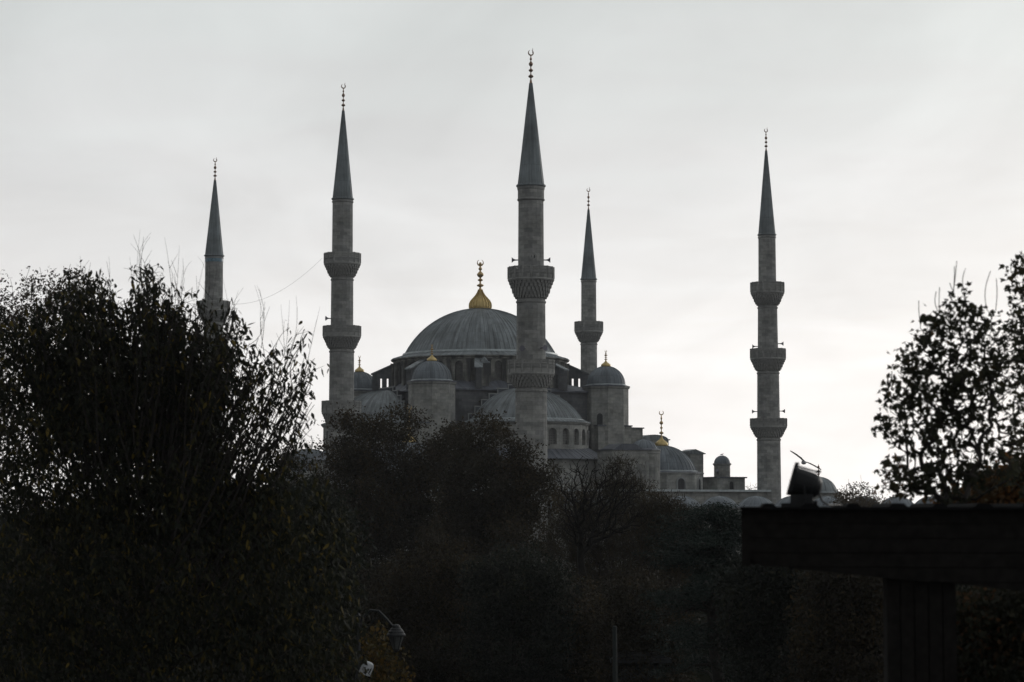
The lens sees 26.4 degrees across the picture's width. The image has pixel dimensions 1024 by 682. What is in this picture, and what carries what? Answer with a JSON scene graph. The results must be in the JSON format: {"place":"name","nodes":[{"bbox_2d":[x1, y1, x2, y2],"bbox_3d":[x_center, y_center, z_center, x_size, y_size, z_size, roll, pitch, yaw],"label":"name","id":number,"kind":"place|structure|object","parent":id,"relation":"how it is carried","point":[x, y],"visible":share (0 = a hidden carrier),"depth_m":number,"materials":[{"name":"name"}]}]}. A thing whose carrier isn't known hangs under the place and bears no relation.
{"place":"outdoors","nodes":[
{"label":"outdoors","id":0,"kind":"place"},
{"bbox_2d":[0,518,968,681],"bbox_3d":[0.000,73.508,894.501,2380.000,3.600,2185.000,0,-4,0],"label":"ground","id":1,"kind":"structure","parent":0,"point":[705,678],"depth_m":99.19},
{"bbox_2d":[0,486,49,663],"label":"park tree","id":2,"kind":"object","parent":1,"relation":"on","point":[6,538],"visible":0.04,"depth_m":78.92,"materials":[{"name":"green plant"}]},
{"bbox_2d":[0,260,110,681],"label":"fine leaved tree","id":3,"kind":"object","parent":1,"relation":"on","point":[9,314],"visible":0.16,"depth_m":49.91,"materials":[{"name":"green plant"}]},
{"bbox_2d":[1,493,159,680],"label":"park tree","id":4,"kind":"object","parent":1,"relation":"on","point":[47,553],"visible":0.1,"depth_m":76.84,"materials":[{"name":"green plant"}]},
{"bbox_2d":[0,234,389,681],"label":"leafy tree","id":5,"kind":"object","parent":1,"relation":"on","point":[183,481],"visible":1,"depth_m":36.44,"materials":[{"name":"green plant"}]},
{"bbox_2d":[197,157,229,450],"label":"minaret","id":6,"kind":"object","parent":1,"relation":"on","point":[214,256],"visible":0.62,"depth_m":348.53,"materials":[{"name":"stone"}]},
{"bbox_2d":[227,469,376,679],"bbox_3d":[-5.848,7.664,59.513,4.235,8.352,5.115,0,-4,0],"label":"park tree","id":7,"kind":"object","parent":1,"relation":"on","point":[332,500],"visible":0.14,"depth_m":59.06,"materials":[{"name":"green plant"}]},
{"bbox_2d":[321,84,361,487],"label":"minaret","id":8,"kind":"object","parent":1,"relation":"on","point":[341,334],"visible":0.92,"depth_m":295.62,"materials":[{"name":"stone"}]},
{"bbox_2d":[298,550,440,677],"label":"park tree","id":9,"kind":"object","parent":1,"relation":"on","point":[346,651],"visible":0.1,"depth_m":93.76,"materials":[{"name":"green plant"}]},
{"bbox_2d":[267,398,473,600],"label":"broad tree","id":10,"kind":"object","parent":1,"relation":"on","point":[392,525],"visible":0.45,"depth_m":148.24,"materials":[{"name":"green plant"}]},
{"bbox_2d":[355,609,405,681],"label":"street lamp","id":11,"kind":"object","parent":1,"relation":"on","point":[396,634],"visible":0.86,"depth_m":59.45,"materials":[{"name":"metal"}]},
{"bbox_2d":[354,620,415,681],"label":"yellow leaved shrub","id":12,"kind":"object","parent":1,"relation":"on","point":[383,670],"visible":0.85,"depth_m":63.28,"materials":[{"name":"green plant"}]},
{"bbox_2d":[361,523,501,681],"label":"park tree","id":13,"kind":"object","parent":1,"relation":"on","point":[437,611],"visible":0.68,"depth_m":90.65,"materials":[{"name":"green plant"}]},
{"bbox_2d":[406,401,569,607],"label":"broad tree","id":14,"kind":"object","parent":1,"relation":"on","point":[503,504],"visible":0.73,"depth_m":138.35,"materials":[{"name":"green plant"}]},
{"bbox_2d":[450,525,587,681],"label":"park tree","id":15,"kind":"object","parent":1,"relation":"on","point":[513,600],"visible":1,"depth_m":86.80,"materials":[{"name":"green plant"}]},
{"bbox_2d":[279,260,770,504],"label":"mosque","id":16,"kind":"structure","parent":1,"relation":"on","point":[452,366],"depth_m":322.76,"materials":[{"name":"stone"}]},
{"bbox_2d":[507,49,554,560],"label":"minaret","id":17,"kind":"object","parent":1,"relation":"on","point":[530,367],"visible":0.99,"depth_m":242.53,"materials":[{"name":"stone"}]},
{"bbox_2d":[529,253,536,259],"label":"round window","id":18,"kind":"structure","parent":17,"relation":"in","point":[530,256],"depth_m":242.96,"materials":[{"name":"stone"}]},
{"bbox_2d":[574,187,602,375],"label":"minaret","id":19,"kind":"object","parent":1,"relation":"on","point":[588,328],"visible":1,"depth_m":372.38,"materials":[{"name":"stone"}]},
{"bbox_2d":[536,449,662,628],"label":"twiggy tree","id":20,"kind":"object","parent":1,"relation":"on","point":[598,551],"visible":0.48,"depth_m":116.94,"materials":[{"name":"brown plant"}]},
{"bbox_2d":[554,456,648,615],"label":"bare tree","id":21,"kind":"object","parent":1,"relation":"on","point":[582,550],"visible":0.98,"depth_m":104.55,"materials":[{"name":"brown plant"}]},
{"bbox_2d":[613,626,616,681],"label":"pole","id":22,"kind":"object","parent":1,"relation":"on","point":[614,653],"visible":1,"depth_m":77.31,"materials":[{"name":"grey metal"}]},
{"bbox_2d":[609,651,671,681],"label":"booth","id":23,"kind":"object","parent":1,"relation":"on","point":[666,659],"visible":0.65,"depth_m":83.18,"materials":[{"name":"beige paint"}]},
{"bbox_2d":[368,495,935,570],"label":"courtyard arcade","id":24,"kind":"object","parent":1,"relation":"on","point":[754,501],"visible":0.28,"depth_m":253.13,"materials":[{"name":"stone"}]},
{"bbox_2d":[607,485,706,626],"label":"twiggy tree","id":25,"kind":"object","parent":1,"relation":"on","point":[662,505],"visible":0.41,"depth_m":108.91,"materials":[{"name":"brown plant"}]},
{"bbox_2d":[632,499,791,681],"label":"cedar tree","id":26,"kind":"object","parent":1,"relation":"on","point":[714,539],"visible":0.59,"depth_m":71.18,"materials":[{"name":"green plant"}]},
{"bbox_2d":[750,129,786,504],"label":"minaret","id":27,"kind":"object","parent":1,"relation":"on","point":[768,425],"visible":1,"depth_m":324.31,"materials":[{"name":"stone"}]},
{"bbox_2d":[702,551,838,681],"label":"park tree","id":28,"kind":"object","parent":1,"relation":"on","point":[758,615],"visible":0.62,"depth_m":64.73,"materials":[{"name":"green plant"}]},
{"bbox_2d":[770,569,883,681],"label":"park tree","id":29,"kind":"object","parent":1,"relation":"on","point":[845,611],"visible":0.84,"depth_m":60.61,"materials":[{"name":"green plant"}]},
{"bbox_2d":[823,479,892,506],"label":"tree","id":30,"kind":"object","parent":1,"relation":"on","point":[850,496],"visible":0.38,"depth_m":213.71,"materials":[{"name":"green plant"}]},
{"bbox_2d":[740,503,1023,681],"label":"kiosk","id":31,"kind":"object","parent":1,"relation":"on","point":[922,560],"visible":0.98,"depth_m":16.80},
{"bbox_2d":[781,462,842,506],"bbox_3d":[2.549,1.159,17.502,0.346,0.353,1.156,-4,-6,42],"label":"floodlight","id":32,"kind":"object","parent":31,"relation":"on","point":[804,486],"visible":0.94,"depth_m":17.08,"materials":[{"name":"black metal"}]},
{"bbox_2d":[790,450,821,469],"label":"gull","id":33,"kind":"object","parent":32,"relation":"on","point":[803,462],"visible":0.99,"depth_m":77.86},
{"bbox_2d":[871,261,1023,597],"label":"maple tree","id":34,"kind":"object","parent":1,"relation":"on","point":[969,476],"visible":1,"depth_m":22.30,"materials":[{"name":"green plant"}]},
{"bbox_2d":[922,448,1023,604],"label":"rust leaved shrub","id":35,"kind":"object","parent":1,"relation":"on","point":[1004,495],"visible":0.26,"depth_m":25.61,"materials":[{"name":"brown plant"}]},
{"bbox_2d":[956,584,1020,656],"bbox_3d":[12.452,8.612,57.520,4.820,6.180,5.520,0,-4,0],"label":"park tree","id":36,"kind":"object","parent":1,"relation":"on","point":[965,587],"depth_m":56.75,"materials":[{"name":"green plant"}]},
{"bbox_2d":[956,585,1023,681],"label":"rust leaved shrub","id":37,"kind":"object","parent":1,"relation":"on","point":[988,632],"visible":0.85,"depth_m":20.55,"materials":[{"name":"brown plant"}]},
{"bbox_2d":[998,251,1023,502],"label":"maple tree","id":38,"kind":"object","parent":1,"relation":"on","point":[1018,270],"visible":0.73,"depth_m":24.06,"materials":[{"name":"green plant"}]},
{"bbox_2d":[0,0,1023,511],"label":"sky","id":39,"kind":"structure","parent":0,"point":[895,135],"materials":[{"name":"white"}]},
{"bbox_2d":[813,464,847,500],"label":"gate pavilion","id":40,"kind":"structure","parent":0,"point":[827,489],"depth_m":279.40,"materials":[{"name":"stone"}]}
]}

